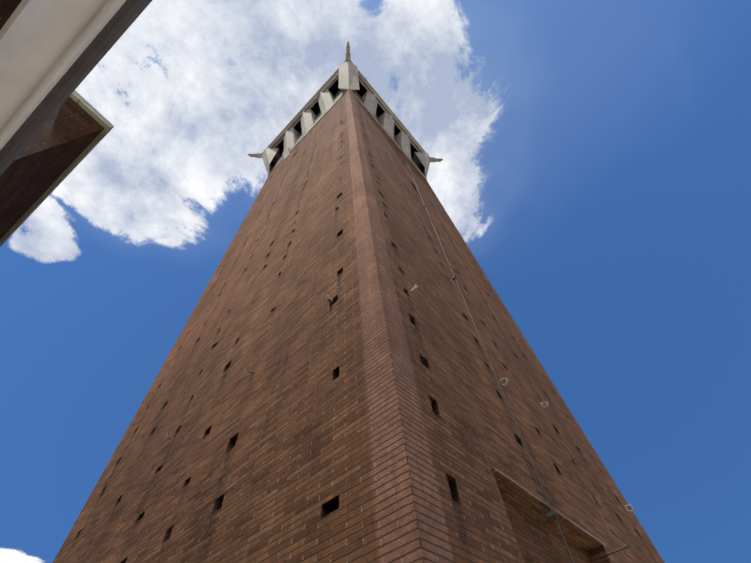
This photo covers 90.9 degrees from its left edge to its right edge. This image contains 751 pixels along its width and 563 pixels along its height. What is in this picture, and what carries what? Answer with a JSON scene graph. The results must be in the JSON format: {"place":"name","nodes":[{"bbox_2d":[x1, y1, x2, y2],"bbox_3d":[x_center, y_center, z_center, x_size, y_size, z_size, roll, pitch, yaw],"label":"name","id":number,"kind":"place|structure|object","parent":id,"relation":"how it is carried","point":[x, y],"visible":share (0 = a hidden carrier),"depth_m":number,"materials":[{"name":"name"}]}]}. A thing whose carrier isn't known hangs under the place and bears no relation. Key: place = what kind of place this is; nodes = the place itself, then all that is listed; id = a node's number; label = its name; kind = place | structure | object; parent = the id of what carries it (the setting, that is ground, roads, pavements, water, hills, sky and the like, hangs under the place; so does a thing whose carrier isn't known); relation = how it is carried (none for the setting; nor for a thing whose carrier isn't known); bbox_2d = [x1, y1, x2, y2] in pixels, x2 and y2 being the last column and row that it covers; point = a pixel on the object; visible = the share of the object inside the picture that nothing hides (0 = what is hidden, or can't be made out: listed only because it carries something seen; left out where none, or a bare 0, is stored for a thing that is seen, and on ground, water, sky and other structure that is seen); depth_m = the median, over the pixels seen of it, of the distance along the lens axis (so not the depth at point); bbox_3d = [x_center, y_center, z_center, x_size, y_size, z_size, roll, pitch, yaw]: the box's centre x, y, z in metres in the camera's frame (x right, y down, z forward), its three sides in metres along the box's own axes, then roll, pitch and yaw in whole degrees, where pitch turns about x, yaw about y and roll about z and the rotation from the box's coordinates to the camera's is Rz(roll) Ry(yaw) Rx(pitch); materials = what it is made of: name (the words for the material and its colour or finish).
{"place":"outdoors","nodes":[
{"label":"outdoors","id":0,"kind":"place"},
{"bbox_2d":[0,0,21,29],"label":"wing wall","id":1,"kind":"structure","parent":0,"point":[8,8],"depth_m":1.24,"materials":[{"name":"brick"}]},
{"bbox_2d":[0,96,103,238],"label":"wing wall","id":2,"kind":"structure","parent":0,"point":[69,132],"depth_m":3.30,"materials":[{"name":"brown brick"}]},
{"bbox_2d":[0,90,113,246],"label":"wing wall coping","id":3,"kind":"object","parent":2,"relation":"on","point":[90,109],"visible":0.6,"depth_m":3.77,"materials":[{"name":"grey stone"}]},
{"bbox_2d":[0,0,125,149],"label":"roof soffit","id":4,"kind":"structure","parent":2,"relation":"attached to","point":[44,44],"depth_m":1.46,"materials":[{"name":"paint"}]},
{"bbox_2d":[0,0,151,175],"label":"wing eave gutter","id":5,"kind":"object","parent":4,"relation":"attached to","point":[110,34],"depth_m":1.59,"materials":[{"name":"grey metal"}]},
{"bbox_2d":[282,147,290,160],"bbox_3d":[-5.420,-7.637,22.215,0.550,1.300,0.370,-39,-62,19],"label":"corbel","id":6,"kind":"object","parent":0,"point":[286,152],"visible":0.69,"depth_m":22.26,"materials":[{"name":"white stone"}]},
{"bbox_2d":[271,89,420,170],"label":"crown slot wall","id":7,"kind":"structure","parent":0,"point":[338,93],"depth_m":24.39,"materials":[{"name":"white stone"}]},
{"bbox_2d":[262,61,430,177],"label":"corbels","id":8,"kind":"object","parent":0,"point":[348,74],"visible":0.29,"depth_m":23.94,"materials":[{"name":"white stone"}]},
{"bbox_2d":[275,78,417,158],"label":"machicolation openings","id":9,"kind":"object","parent":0,"point":[333,88],"depth_m":28.32,"materials":[{"name":"black"}]},
{"bbox_2d":[267,88,426,179],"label":"stone molding","id":10,"kind":"structure","parent":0,"point":[328,111],"depth_m":21.71,"materials":[{"name":"grey stone"}]},
{"bbox_2d":[270,74,423,169],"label":"crown tie bars","id":11,"kind":"object","parent":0,"point":[323,91],"depth_m":25.26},
{"bbox_2d":[0,0,750,562],"label":"sky","id":12,"kind":"structure","parent":0,"point":[595,166],"materials":[{"name":"blue"}]},
{"label":"ground","id":13,"kind":"structure","parent":0,"visible":0},
{"bbox_2d":[53,90,423,562],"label":"tower wall","id":14,"kind":"structure","parent":13,"relation":"on","point":[303,422],"depth_m":4.29,"materials":[{"name":"brown brick"}]},
{"bbox_2d":[71,171,342,562],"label":"stains","id":15,"kind":"object","parent":14,"relation":"attached to","point":[176,436],"visible":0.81,"depth_m":4.79,"materials":[{"name":"brown brick"}]},
{"bbox_2d":[165,284,417,438],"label":"wall pegs","id":16,"kind":"object","parent":14,"relation":"attached to","point":[415,288],"depth_m":4.65,"materials":[{"name":"grey metal"}]},
{"bbox_2d":[349,90,663,562],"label":"tower wall","id":17,"kind":"structure","parent":13,"relation":"on","point":[454,391],"depth_m":4.38,"materials":[{"name":"brown brick"}]},
{"bbox_2d":[379,96,574,562],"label":"lightning cable","id":18,"kind":"object","parent":17,"relation":"attached to","point":[551,514],"visible":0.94,"depth_m":4.21,"materials":[{"name":"grey metal"}]},
{"bbox_2d":[364,135,651,555],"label":"stains","id":19,"kind":"object","parent":17,"relation":"attached to","point":[503,402],"visible":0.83,"depth_m":3.90,"materials":[{"name":"brown brick"}]},
{"bbox_2d":[494,468,608,546],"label":"panel spikes","id":20,"kind":"object","parent":17,"relation":"attached to","point":[555,509],"visible":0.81,"depth_m":3.63,"materials":[{"name":"grey metal"}]},
{"bbox_2d":[499,378,633,511],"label":"metal rings","id":21,"kind":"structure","parent":17,"relation":"attached to","point":[541,403],"depth_m":6.44,"materials":[{"name":"grey metal"}]},
{"bbox_2d":[598,529,629,558],"bbox_3d":[2.274,2.609,3.668,0.336,0.044,0.458,-39,-62,19],"label":"cable bracket","id":22,"kind":"object","parent":17,"relation":"attached to","point":[615,551],"visible":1,"depth_m":3.73,"materials":[{"name":"grey metal"}]},
{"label":"back tower faces","id":23,"kind":"object","parent":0,"visible":0},
{"bbox_2d":[262,60,429,166],"bbox_3d":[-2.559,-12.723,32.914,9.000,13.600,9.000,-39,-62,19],"label":"parapet","id":24,"kind":"structure","parent":23,"relation":"on","point":[316,95],"depth_m":25.51,"materials":[{"name":"grey stone"}]},
{"bbox_2d":[248,153,261,157],"bbox_3d":[-8.760,-9.157,26.808,1.030,0.436,0.320,0,-57,-5],"label":"gargoyle","id":25,"kind":"object","parent":24,"relation":"attached to","point":[257,155],"visible":1,"depth_m":26.73,"materials":[{"name":"stone"}]},
{"bbox_2d":[273,60,421,149],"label":"crown dentils","id":26,"kind":"object","parent":24,"relation":"attached to","point":[319,91],"visible":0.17,"depth_m":25.18,"materials":[{"name":"grey stone"}]},
{"bbox_2d":[346,41,350,59],"bbox_3d":[-1.763,-14.849,23.787,0.320,0.436,1.030,0,-57,-5],"label":"pinnacle","id":27,"kind":"object","parent":24,"relation":"attached to","point":[348,55],"visible":1,"depth_m":23.71,"materials":[{"name":"stone"}]},
{"bbox_2d":[430,157,442,161],"bbox_3d":[4.641,-9.207,27.988,1.030,0.436,0.320,0,-57,-5],"label":"gargoyle","id":28,"kind":"object","parent":24,"relation":"attached to","point":[433,159],"visible":0.98,"depth_m":27.88,"materials":[{"name":"stone"}]}
]}

